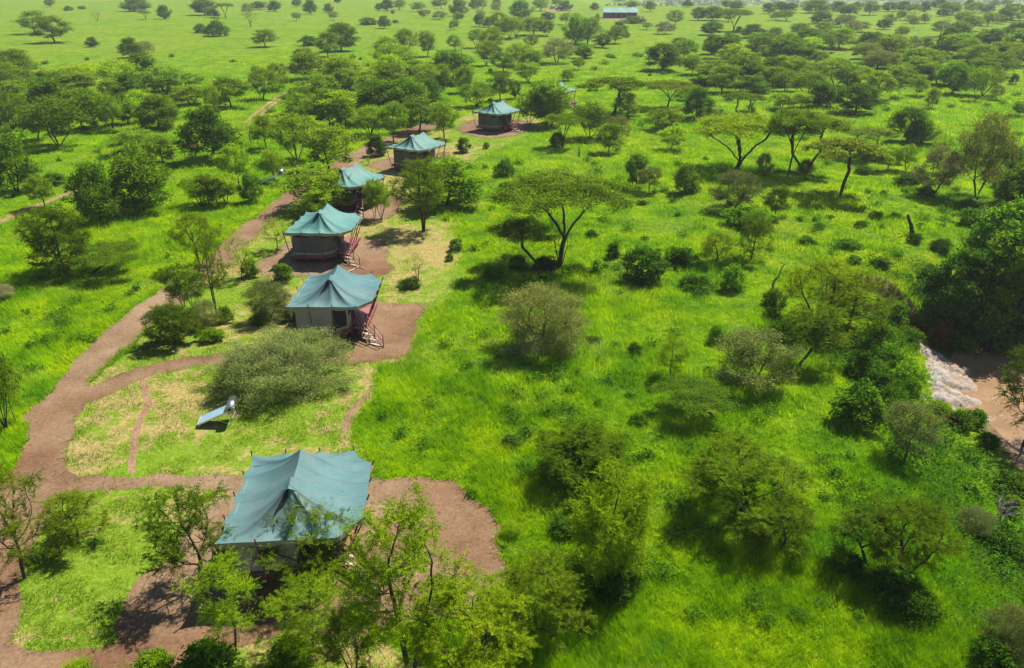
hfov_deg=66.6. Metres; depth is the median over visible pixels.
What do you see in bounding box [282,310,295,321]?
bush
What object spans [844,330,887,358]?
bush
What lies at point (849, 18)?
thorn tree
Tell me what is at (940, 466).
undergrowth
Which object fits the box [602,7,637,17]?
long shed
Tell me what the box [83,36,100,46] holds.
bush
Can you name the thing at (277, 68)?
acacia tree
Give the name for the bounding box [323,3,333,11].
dark tree
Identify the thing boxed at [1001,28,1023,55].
acacia tree
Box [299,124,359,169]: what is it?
acacia tree
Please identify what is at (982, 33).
acacia tree
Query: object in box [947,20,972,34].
dark tree
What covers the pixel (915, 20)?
thorn tree
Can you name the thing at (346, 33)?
dark tree
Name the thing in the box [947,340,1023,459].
river
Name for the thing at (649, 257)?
bush
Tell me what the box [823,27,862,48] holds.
acacia tree
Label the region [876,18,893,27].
dark tree
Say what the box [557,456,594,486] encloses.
bush
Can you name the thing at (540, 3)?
acacia tree
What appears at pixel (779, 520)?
acacia tree
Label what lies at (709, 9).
dark tree
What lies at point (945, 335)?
bush
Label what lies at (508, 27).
acacia tree
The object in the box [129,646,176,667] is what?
bush
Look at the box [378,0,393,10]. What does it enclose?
dark tree
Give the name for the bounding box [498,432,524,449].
bush
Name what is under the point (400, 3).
acacia tree
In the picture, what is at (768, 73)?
acacia tree
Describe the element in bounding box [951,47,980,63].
acacia tree
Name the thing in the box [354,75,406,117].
dark tree
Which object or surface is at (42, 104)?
acacia tree
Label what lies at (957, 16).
acacia tree
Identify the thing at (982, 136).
acacia tree
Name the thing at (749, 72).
dark tree
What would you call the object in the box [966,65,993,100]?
acacia tree
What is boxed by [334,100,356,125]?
acacia tree
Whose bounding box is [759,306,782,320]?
bush
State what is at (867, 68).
acacia tree
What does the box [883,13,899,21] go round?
acacia tree
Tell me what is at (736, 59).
dark tree
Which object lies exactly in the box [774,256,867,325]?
acacia tree
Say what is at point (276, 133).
acacia tree
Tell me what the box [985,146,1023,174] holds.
dark tree
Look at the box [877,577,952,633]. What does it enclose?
bush
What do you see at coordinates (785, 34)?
acacia tree
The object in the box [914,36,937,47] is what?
acacia tree
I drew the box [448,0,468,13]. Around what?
dark tree
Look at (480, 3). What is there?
acacia tree
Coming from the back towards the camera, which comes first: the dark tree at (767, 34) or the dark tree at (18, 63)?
the dark tree at (767, 34)
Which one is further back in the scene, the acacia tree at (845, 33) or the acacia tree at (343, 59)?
the acacia tree at (845, 33)
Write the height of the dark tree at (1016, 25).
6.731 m
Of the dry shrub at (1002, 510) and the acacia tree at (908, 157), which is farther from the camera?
the acacia tree at (908, 157)
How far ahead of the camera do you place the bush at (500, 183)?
94.55 m
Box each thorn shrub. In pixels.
[0,283,15,300]
[189,296,224,330]
[197,321,362,413]
[237,276,290,324]
[491,279,592,358]
[950,504,1000,538]
[975,598,1023,667]
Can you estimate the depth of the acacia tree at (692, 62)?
199.31 m
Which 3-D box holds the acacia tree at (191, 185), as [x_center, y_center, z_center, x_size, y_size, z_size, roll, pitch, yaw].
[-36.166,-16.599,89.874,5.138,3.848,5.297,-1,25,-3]
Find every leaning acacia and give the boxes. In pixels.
[64,237,145,273]
[483,215,560,267]
[647,371,744,417]
[782,298,853,365]
[824,500,905,566]
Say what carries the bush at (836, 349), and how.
on the ground at (112, 26)
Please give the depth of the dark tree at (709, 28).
318.42 m
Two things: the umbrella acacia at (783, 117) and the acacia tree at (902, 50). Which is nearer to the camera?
the umbrella acacia at (783, 117)
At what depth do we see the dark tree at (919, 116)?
121.69 m
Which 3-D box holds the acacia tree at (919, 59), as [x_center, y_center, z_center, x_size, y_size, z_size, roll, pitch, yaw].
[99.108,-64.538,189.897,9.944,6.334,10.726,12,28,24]
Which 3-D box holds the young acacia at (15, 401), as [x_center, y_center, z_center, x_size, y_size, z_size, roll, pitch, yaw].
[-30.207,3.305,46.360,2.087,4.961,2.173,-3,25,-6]
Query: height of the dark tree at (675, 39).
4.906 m
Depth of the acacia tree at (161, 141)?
108.53 m
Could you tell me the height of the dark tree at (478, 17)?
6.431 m
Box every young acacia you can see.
[0,359,22,422]
[61,656,89,667]
[169,545,265,662]
[220,234,253,278]
[242,488,367,588]
[258,563,352,667]
[260,218,288,248]
[363,550,400,603]
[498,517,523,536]
[651,332,692,374]
[766,364,798,380]
[932,133,955,151]
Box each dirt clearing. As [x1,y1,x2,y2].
[114,476,507,667]
[257,239,392,276]
[290,301,428,363]
[333,195,404,223]
[367,152,449,170]
[457,119,531,137]
[545,8,573,10]
[604,17,641,19]
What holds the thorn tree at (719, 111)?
on the ground at (112, 26)
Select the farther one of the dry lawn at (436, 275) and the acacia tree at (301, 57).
the acacia tree at (301, 57)
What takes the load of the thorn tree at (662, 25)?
on the ground at (112, 26)
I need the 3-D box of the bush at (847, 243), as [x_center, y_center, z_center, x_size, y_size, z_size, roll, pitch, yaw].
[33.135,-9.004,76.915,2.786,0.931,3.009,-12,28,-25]
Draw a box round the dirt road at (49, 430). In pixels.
[0,121,436,667]
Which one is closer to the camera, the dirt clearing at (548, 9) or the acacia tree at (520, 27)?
the acacia tree at (520, 27)
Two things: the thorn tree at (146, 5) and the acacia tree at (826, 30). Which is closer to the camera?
the acacia tree at (826, 30)
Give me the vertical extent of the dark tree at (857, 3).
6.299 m
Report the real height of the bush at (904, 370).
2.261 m
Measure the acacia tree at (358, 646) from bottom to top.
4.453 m
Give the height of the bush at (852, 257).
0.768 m
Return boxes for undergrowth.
[0,50,1023,643]
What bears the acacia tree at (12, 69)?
on the ground at (112, 26)
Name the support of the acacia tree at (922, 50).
on the ground at (112, 26)
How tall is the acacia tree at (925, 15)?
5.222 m
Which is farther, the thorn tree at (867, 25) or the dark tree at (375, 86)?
the thorn tree at (867, 25)
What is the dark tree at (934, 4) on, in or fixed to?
on the ground at (112, 26)
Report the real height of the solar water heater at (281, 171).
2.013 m
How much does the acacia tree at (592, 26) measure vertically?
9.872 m
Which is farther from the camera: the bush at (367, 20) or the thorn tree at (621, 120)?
the bush at (367, 20)
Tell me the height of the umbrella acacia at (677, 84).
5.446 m
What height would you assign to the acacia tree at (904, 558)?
4.548 m
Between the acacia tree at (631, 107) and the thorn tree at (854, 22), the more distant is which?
the thorn tree at (854, 22)
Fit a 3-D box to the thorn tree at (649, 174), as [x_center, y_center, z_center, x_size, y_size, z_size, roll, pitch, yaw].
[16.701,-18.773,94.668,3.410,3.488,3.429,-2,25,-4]
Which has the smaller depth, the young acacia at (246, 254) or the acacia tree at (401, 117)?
the young acacia at (246, 254)
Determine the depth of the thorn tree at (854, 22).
320.70 m
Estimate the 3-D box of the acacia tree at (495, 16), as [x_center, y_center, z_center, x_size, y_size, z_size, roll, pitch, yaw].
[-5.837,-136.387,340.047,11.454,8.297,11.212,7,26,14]
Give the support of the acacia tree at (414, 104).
on the ground at (112, 26)
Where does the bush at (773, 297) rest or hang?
on the ground at (112, 26)
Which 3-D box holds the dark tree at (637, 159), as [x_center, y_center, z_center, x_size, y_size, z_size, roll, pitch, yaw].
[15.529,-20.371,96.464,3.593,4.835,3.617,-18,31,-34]
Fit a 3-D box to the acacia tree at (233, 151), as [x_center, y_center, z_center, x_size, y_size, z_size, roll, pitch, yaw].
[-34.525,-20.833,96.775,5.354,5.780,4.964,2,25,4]
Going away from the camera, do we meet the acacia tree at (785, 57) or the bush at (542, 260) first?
the bush at (542, 260)
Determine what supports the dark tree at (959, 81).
on the ground at (112, 26)
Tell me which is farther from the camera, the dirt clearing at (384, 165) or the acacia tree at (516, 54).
the acacia tree at (516, 54)
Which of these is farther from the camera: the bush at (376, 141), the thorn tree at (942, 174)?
the bush at (376, 141)
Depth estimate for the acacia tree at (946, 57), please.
209.36 m
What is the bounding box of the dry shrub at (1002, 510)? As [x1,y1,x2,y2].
[993,493,1020,526]
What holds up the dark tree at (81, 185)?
on the ground at (112, 26)
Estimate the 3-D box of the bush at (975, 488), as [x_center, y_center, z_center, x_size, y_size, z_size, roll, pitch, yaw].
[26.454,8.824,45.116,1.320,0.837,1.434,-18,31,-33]
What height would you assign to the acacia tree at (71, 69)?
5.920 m
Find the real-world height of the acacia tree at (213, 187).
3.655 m
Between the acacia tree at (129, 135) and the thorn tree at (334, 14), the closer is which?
the acacia tree at (129, 135)
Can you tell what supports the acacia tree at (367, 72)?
on the ground at (112, 26)
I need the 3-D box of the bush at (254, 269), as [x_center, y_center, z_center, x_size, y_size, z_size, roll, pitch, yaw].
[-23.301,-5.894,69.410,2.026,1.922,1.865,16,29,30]
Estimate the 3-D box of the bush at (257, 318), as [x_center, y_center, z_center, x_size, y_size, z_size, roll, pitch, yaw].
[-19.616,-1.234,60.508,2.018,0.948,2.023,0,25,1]
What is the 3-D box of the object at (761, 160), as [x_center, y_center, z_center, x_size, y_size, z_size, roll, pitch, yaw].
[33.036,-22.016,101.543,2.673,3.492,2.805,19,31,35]
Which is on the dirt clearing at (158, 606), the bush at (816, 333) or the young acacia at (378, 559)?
the young acacia at (378, 559)
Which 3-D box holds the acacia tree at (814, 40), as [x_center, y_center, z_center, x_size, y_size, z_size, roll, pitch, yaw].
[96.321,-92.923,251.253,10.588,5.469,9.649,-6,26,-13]
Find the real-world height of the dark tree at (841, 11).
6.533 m
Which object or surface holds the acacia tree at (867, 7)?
on the ground at (112, 26)
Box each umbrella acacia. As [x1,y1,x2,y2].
[214,3,233,17]
[482,166,639,267]
[542,112,585,146]
[574,75,652,114]
[647,79,697,107]
[688,110,802,169]
[717,8,755,30]
[719,91,767,114]
[766,107,829,176]
[777,113,854,172]
[799,136,894,196]
[843,126,901,155]
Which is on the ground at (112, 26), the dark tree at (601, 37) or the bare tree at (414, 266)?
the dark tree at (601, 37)
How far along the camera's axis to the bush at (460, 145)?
115.90 m
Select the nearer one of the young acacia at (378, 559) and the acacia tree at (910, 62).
the young acacia at (378, 559)
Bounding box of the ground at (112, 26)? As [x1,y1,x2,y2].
[0,0,1023,667]
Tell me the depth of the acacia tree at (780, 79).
173.64 m
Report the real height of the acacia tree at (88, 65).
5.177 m
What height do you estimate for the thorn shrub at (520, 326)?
5.383 m
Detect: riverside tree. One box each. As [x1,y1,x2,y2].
[913,241,1011,341]
[948,195,1023,307]
[951,223,1023,355]
[1003,242,1023,335]
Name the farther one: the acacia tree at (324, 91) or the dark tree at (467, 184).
the acacia tree at (324, 91)
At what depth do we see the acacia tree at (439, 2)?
523.24 m
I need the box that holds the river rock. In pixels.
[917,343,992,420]
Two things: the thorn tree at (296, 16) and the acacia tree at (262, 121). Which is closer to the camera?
the acacia tree at (262, 121)
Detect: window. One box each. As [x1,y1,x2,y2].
[295,235,308,237]
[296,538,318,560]
[332,310,346,328]
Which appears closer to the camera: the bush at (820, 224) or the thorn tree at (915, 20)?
the bush at (820, 224)
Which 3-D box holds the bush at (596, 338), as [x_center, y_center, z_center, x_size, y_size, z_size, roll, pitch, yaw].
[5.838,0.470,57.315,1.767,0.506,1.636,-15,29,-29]
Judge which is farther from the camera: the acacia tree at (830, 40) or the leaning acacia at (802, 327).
the acacia tree at (830, 40)
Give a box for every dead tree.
[772,263,785,288]
[907,214,914,234]
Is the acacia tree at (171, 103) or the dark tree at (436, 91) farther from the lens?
the dark tree at (436, 91)
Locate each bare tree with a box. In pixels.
[238,123,254,142]
[241,11,256,26]
[400,251,426,279]
[543,227,580,264]
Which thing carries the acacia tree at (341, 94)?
on the ground at (112, 26)
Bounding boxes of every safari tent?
[212,445,384,592]
[282,203,363,266]
[283,265,383,347]
[321,163,384,217]
[385,132,446,171]
[472,100,524,132]
[537,81,579,108]
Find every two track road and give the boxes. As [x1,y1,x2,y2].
[0,190,76,222]
[245,93,285,120]
[260,98,280,115]
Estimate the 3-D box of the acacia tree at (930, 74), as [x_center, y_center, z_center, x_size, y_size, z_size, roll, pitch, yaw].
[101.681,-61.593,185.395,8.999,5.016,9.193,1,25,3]
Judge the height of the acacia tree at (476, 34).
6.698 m
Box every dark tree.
[0,57,27,76]
[0,92,16,124]
[0,130,44,193]
[22,73,75,118]
[44,71,64,88]
[59,159,122,221]
[76,91,113,127]
[97,146,174,213]
[106,69,148,93]
[110,90,138,123]
[115,36,145,55]
[116,0,151,10]
[122,52,156,86]
[131,93,181,128]
[144,68,172,90]
[156,4,171,18]
[167,90,189,100]
[172,103,248,159]
[186,0,216,14]
[205,7,220,15]
[212,90,228,106]
[236,172,265,202]
[250,1,265,8]
[266,0,281,10]
[291,0,302,5]
[302,0,318,13]
[320,60,355,88]
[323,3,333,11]
[325,22,360,50]
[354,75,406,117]
[369,75,431,117]
[377,15,391,26]
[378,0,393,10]
[401,58,433,77]
[405,78,445,100]
[408,154,492,205]
[424,48,477,83]
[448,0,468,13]
[468,0,478,8]
[473,12,484,26]
[482,16,494,26]
[485,40,503,57]
[493,21,506,33]
[507,0,535,17]
[509,80,521,96]
[526,78,549,92]
[541,12,556,19]
[557,0,574,10]
[560,13,587,43]
[571,43,595,57]
[589,2,599,9]
[590,33,612,47]
[610,21,628,32]
[623,152,650,187]
[642,42,683,70]
[670,36,689,49]
[670,160,701,190]
[681,85,717,117]
[682,0,693,6]
[688,67,726,85]
[691,6,707,19]
[700,21,724,33]
[700,34,720,53]
[701,6,725,19]
[701,35,743,58]
[715,51,770,79]
[722,32,744,49]
[722,63,758,83]
[727,0,744,8]
[733,74,771,91]
[736,61,759,80]
[737,23,770,36]
[744,34,776,54]
[754,31,776,45]
[756,34,812,60]
[760,56,789,78]
[761,2,777,12]
[773,1,790,10]
[783,2,798,10]
[794,27,824,38]
[801,0,834,12]
[801,64,828,81]
[802,42,818,60]
[803,31,825,41]
[805,79,838,106]
[809,10,833,22]
[816,84,841,106]
[829,80,885,112]
[830,0,845,11]
[836,4,853,14]
[850,2,863,9]
[850,31,887,48]
[859,51,896,67]
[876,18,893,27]
[881,1,897,11]
[888,105,939,141]
[895,0,911,10]
[896,52,947,74]
[903,119,943,143]
[919,1,932,11]
[929,37,947,51]
[930,0,947,8]
[931,60,981,93]
[936,8,951,15]
[938,24,964,52]
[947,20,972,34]
[963,0,975,8]
[980,4,996,11]
[981,27,1008,45]
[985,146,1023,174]
[990,160,1023,202]
[991,172,1016,200]
[995,8,1015,21]
[999,20,1023,34]
[1009,73,1019,83]
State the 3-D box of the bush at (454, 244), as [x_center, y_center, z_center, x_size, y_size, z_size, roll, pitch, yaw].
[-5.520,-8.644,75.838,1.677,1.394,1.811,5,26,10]
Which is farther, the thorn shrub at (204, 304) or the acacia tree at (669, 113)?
the acacia tree at (669, 113)
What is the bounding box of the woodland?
[606,0,1023,5]
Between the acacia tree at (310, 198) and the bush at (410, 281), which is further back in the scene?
the acacia tree at (310, 198)
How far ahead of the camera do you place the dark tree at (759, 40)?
242.93 m
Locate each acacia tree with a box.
[0,48,40,70]
[0,60,27,91]
[0,79,28,94]
[0,91,28,129]
[0,350,24,427]
[0,459,61,578]
[6,89,40,105]
[6,93,94,146]
[9,201,95,282]
[10,10,50,31]
[12,105,49,139]
[14,69,42,89]
[16,172,57,204]
[25,14,75,42]
[26,68,66,83]
[30,488,116,562]
[41,0,55,6]
[55,65,94,88]
[56,86,100,130]
[58,72,100,89]
[77,62,108,84]
[88,57,140,83]
[90,92,126,129]
[94,77,127,99]
[103,128,158,151]
[117,88,152,129]
[128,480,239,588]
[137,63,186,93]
[138,134,180,163]
[138,298,204,350]
[151,93,172,108]
[151,97,182,120]
[156,261,194,307]
[164,210,226,267]
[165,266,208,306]
[169,85,204,104]
[170,72,206,86]
[176,172,209,205]
[188,228,230,310]
[194,173,219,203]
[202,84,221,104]
[203,75,252,107]
[204,170,240,203]
[205,177,226,206]
[208,141,255,185]
[245,67,279,98]
[248,114,277,146]
[249,29,279,46]
[255,147,288,180]
[264,62,289,90]
[264,111,323,160]
[267,164,351,203]
[277,86,318,109]
[277,92,325,120]
[280,50,325,76]
[292,46,317,65]
[292,72,343,98]
[297,184,336,212]
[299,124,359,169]
[303,171,353,205]
[311,87,339,125]
[312,31,341,55]
[312,89,361,125]
[313,53,364,89]
[319,596,379,667]
[327,67,359,89]
[328,473,471,667]
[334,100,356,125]
[348,104,391,135]
[353,73,377,89]
[358,70,379,81]
[361,179,381,217]
[366,42,423,63]
[367,183,389,218]
[368,53,410,74]
[371,62,412,92]
[372,35,400,54]
[374,72,415,94]
[374,100,409,141]
[385,154,447,231]
[392,27,420,47]
[393,0,406,9]
[394,559,543,667]
[397,97,436,131]
[408,62,440,85]
[409,2,427,10]
[414,30,436,56]
[418,9,425,17]
[424,99,462,139]
[434,62,451,87]
[435,0,449,5]
[445,34,462,49]
[448,19,460,27]
[451,64,475,87]
[452,12,464,19]
[455,81,498,106]
[466,28,484,47]
[475,40,497,65]
[477,0,486,7]
[480,26,505,45]
[485,71,517,100]
[487,51,517,71]
[488,11,508,23]
[491,544,600,655]
[498,16,520,38]
[503,42,535,63]
[505,16,526,37]
[513,91,546,125]
[514,61,540,81]
[515,16,546,32]
[516,49,545,64]
[526,80,575,124]
[526,412,635,490]
[531,0,549,10]
[531,81,570,126]
[538,19,555,35]
[551,0,563,5]
[558,12,569,21]
[559,69,576,78]
[560,450,665,587]
[567,100,617,138]
[569,57,585,66]
[571,16,604,43]
[593,122,627,151]
[605,25,626,40]
[612,91,645,117]
[627,0,637,6]
[642,108,685,129]
[643,1,657,10]
[655,125,688,149]
[671,39,700,57]
[671,87,692,100]
[675,424,822,542]
[680,54,703,74]
[693,58,732,73]
[694,231,737,264]
[698,64,744,92]
[715,42,750,60]
[719,14,735,21]
[720,0,732,8]
[732,209,776,259]
[738,491,823,567]
[746,31,765,39]
[761,65,788,85]
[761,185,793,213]
[762,54,809,71]
[764,92,800,108]
[768,27,784,35]
[769,11,783,17]
[769,33,805,46]
[771,68,800,91]
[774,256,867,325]
[777,9,795,20]
[777,58,814,79]
[785,67,831,92]
[788,92,815,107]
[789,23,811,31]
[802,36,828,49]
[810,50,830,61]
[810,56,864,85]
[812,34,838,50]
[813,21,835,30]
[818,267,901,336]
[820,28,836,36]
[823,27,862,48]
[832,64,866,85]
[833,15,846,26]
[840,4,859,14]
[848,66,873,82]
[849,42,875,56]
[855,70,898,92]
[858,1,882,14]
[859,492,971,577]
[875,33,915,52]
[879,143,908,169]
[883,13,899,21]
[887,65,911,83]
[890,66,919,84]
[894,26,911,34]
[894,49,916,58]
[894,60,925,77]
[896,10,907,19]
[896,47,945,65]
[897,143,921,170]
[900,55,939,77]
[902,14,922,22]
[906,3,922,12]
[906,74,930,95]
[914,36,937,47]
[917,12,932,22]
[923,64,957,83]
[923,86,942,107]
[928,50,952,64]
[939,32,977,54]
[940,1,963,14]
[951,37,987,61]
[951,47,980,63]
[953,10,975,21]
[961,15,985,30]
[963,1,986,12]
[963,44,1000,62]
[966,64,1009,95]
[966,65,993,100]
[968,51,1023,70]
[969,27,1010,42]
[970,56,1006,74]
[970,123,1008,144]
[982,11,1000,25]
[989,0,999,5]
[989,41,1021,52]
[990,342,1023,445]
[994,14,1010,23]
[1000,0,1013,5]
[1000,3,1023,15]
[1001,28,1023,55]
[1005,42,1023,64]
[1010,100,1023,115]
[1015,13,1023,20]
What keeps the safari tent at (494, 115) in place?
on the dirt clearing at (469, 127)
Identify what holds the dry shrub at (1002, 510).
on the ground at (112, 26)
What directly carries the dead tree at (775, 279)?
on the ground at (112, 26)
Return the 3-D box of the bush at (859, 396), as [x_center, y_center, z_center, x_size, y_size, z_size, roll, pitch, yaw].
[20.973,4.287,46.987,3.586,3.060,3.895,-21,32,-38]
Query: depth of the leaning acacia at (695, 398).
46.90 m
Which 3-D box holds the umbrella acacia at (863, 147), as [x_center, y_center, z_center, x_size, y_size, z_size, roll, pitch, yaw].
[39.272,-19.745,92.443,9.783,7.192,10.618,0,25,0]
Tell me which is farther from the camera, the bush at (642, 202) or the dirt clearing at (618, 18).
the dirt clearing at (618, 18)
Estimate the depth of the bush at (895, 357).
57.84 m
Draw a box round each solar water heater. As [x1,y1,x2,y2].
[197,395,238,427]
[260,167,285,183]
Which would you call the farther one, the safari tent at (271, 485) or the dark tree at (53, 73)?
the dark tree at (53, 73)
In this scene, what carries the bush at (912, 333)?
on the ground at (112, 26)
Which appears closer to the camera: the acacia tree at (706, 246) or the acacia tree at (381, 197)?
the acacia tree at (706, 246)
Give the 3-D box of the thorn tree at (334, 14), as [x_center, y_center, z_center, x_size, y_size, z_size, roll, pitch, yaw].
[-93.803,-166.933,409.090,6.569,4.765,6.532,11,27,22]
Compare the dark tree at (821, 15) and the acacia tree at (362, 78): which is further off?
the dark tree at (821, 15)
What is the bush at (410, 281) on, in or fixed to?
on the dry lawn at (436, 275)
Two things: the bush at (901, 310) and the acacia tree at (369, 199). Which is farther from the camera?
the acacia tree at (369, 199)
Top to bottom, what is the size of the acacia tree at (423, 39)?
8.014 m
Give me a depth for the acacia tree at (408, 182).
79.13 m
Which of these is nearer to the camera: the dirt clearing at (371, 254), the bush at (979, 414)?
the bush at (979, 414)
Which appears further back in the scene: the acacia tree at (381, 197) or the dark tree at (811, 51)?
the dark tree at (811, 51)
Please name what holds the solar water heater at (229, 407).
on the lawn at (123, 421)
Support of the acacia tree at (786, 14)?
on the ground at (112, 26)
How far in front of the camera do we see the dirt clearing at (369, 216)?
88.67 m
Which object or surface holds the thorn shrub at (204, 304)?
on the lawn at (123, 421)
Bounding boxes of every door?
[358,188,364,198]
[424,149,428,161]
[502,115,506,125]
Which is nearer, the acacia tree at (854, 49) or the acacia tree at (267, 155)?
the acacia tree at (267, 155)
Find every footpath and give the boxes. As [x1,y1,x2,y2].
[127,378,152,473]
[340,386,376,429]
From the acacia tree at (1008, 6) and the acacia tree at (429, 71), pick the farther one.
the acacia tree at (1008, 6)
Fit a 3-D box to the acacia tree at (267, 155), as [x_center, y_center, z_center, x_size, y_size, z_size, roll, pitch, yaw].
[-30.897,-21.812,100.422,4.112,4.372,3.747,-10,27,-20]
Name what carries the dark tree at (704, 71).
on the ground at (112, 26)
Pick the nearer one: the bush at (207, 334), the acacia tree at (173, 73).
the bush at (207, 334)
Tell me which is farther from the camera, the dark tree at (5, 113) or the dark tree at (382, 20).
the dark tree at (382, 20)
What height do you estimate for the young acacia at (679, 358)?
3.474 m
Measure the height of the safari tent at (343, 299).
4.910 m
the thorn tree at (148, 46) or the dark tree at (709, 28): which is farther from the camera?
the dark tree at (709, 28)
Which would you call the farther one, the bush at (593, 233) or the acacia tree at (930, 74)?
the acacia tree at (930, 74)
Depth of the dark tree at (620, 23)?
320.81 m
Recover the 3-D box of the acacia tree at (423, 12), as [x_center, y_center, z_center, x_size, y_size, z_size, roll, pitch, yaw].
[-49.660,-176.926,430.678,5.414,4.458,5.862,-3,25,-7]
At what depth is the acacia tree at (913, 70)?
183.71 m
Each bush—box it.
[43,172,67,184]
[63,6,73,10]
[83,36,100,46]
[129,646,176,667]
[173,634,242,667]
[190,23,204,32]
[191,327,225,344]
[199,19,230,36]
[214,306,235,323]
[238,256,262,277]
[246,313,270,325]
[263,631,314,667]
[270,263,294,283]
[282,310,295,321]
[296,35,316,45]
[358,17,376,24]
[365,134,388,155]
[396,275,421,289]
[444,252,453,261]
[448,237,462,251]
[454,137,473,152]
[482,142,488,148]
[482,266,503,279]
[491,157,518,176]
[497,181,515,193]
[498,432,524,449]
[508,256,527,269]
[524,215,539,222]
[531,254,558,271]
[548,130,566,146]
[548,512,587,542]
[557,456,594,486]
[577,560,643,608]
[584,230,598,237]
[585,335,603,344]
[603,242,622,258]
[617,242,672,286]
[620,16,645,23]
[621,30,630,37]
[626,340,642,354]
[627,411,649,426]
[635,200,648,205]
[662,245,688,265]
[665,246,702,268]
[676,272,718,292]
[707,324,727,344]
[718,261,747,291]
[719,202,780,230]
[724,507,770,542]
[735,26,742,32]
[743,592,768,608]
[758,286,789,308]
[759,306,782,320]
[770,318,802,346]
[787,605,810,623]
[795,158,816,173]
[795,235,817,244]
[803,325,843,347]
[812,222,825,229]
[821,549,872,582]
[824,377,892,432]
[826,332,853,353]
[835,238,863,249]
[841,345,878,382]
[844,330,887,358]
[845,254,861,263]
[854,165,875,174]
[854,220,866,227]
[857,319,901,348]
[857,565,932,615]
[864,368,907,395]
[867,209,886,220]
[867,257,893,268]
[870,356,888,371]
[872,337,906,367]
[877,381,907,406]
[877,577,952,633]
[878,300,911,324]
[884,351,919,368]
[887,211,902,218]
[889,358,930,389]
[890,172,924,186]
[897,325,928,348]
[900,377,922,400]
[905,233,924,243]
[905,312,926,327]
[913,185,937,196]
[913,299,952,328]
[914,262,937,280]
[925,320,958,350]
[926,399,953,415]
[929,238,953,253]
[943,408,977,432]
[943,414,964,428]
[950,207,985,226]
[952,198,979,208]
[958,478,983,495]
[963,633,1023,667]
[964,517,1023,567]
[967,407,989,428]
[972,431,1002,450]
[986,199,1009,217]
[992,467,1023,499]
[998,493,1023,517]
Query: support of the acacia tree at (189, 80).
on the ground at (112, 26)
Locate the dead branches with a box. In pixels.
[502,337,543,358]
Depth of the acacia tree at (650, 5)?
488.72 m
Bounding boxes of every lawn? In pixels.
[13,113,540,650]
[96,637,426,667]
[384,221,466,303]
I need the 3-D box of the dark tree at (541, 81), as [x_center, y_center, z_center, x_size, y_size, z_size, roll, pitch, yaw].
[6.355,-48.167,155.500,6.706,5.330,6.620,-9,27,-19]
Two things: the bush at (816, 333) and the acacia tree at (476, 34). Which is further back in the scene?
the acacia tree at (476, 34)
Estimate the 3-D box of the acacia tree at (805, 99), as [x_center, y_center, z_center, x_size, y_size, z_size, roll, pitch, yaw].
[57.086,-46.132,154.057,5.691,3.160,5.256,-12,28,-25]
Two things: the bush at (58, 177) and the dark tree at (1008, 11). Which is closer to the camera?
the bush at (58, 177)
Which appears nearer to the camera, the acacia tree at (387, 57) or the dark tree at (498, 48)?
the acacia tree at (387, 57)
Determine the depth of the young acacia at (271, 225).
75.43 m
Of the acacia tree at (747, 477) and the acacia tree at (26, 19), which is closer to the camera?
the acacia tree at (747, 477)
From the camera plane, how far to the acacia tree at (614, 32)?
282.47 m
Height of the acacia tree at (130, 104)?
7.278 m
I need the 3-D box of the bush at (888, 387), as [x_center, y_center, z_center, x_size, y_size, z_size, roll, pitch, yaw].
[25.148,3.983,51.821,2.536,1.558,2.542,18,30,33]
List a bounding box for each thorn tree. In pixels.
[132,40,155,53]
[139,2,152,10]
[241,3,253,13]
[290,12,301,20]
[328,11,338,19]
[432,11,446,19]
[490,2,500,9]
[522,33,538,47]
[540,36,575,62]
[603,115,631,136]
[637,165,663,191]
[642,22,652,29]
[653,21,676,33]
[665,9,685,27]
[706,108,728,117]
[706,167,766,207]
[709,325,809,392]
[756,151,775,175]
[831,18,841,26]
[843,15,855,24]
[844,20,862,33]
[855,21,871,28]
[857,42,883,55]
[860,49,897,70]
[881,399,949,462]
[889,52,901,63]
[906,35,920,48]
[909,16,919,26]
[911,144,964,194]
[929,20,953,35]
[952,106,1023,196]
[988,84,1005,95]
[997,49,1017,72]
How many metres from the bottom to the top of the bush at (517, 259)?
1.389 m
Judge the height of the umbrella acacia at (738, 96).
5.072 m
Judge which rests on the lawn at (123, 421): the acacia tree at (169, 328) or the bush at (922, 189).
the acacia tree at (169, 328)
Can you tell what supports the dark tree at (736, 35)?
on the ground at (112, 26)
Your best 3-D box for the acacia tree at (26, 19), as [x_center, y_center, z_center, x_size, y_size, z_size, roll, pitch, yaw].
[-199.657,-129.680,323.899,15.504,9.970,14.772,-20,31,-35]
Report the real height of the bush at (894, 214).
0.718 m
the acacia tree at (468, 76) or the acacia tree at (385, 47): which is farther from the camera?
the acacia tree at (385, 47)
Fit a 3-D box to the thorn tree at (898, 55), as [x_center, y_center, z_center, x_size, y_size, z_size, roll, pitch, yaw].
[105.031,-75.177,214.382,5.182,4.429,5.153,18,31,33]
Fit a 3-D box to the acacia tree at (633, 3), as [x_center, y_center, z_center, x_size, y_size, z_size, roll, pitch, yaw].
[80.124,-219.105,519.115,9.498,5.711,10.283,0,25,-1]
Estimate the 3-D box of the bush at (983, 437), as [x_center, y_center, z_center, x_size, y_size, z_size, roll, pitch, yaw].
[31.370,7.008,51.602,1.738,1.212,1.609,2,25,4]
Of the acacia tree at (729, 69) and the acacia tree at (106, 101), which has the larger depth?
the acacia tree at (729, 69)

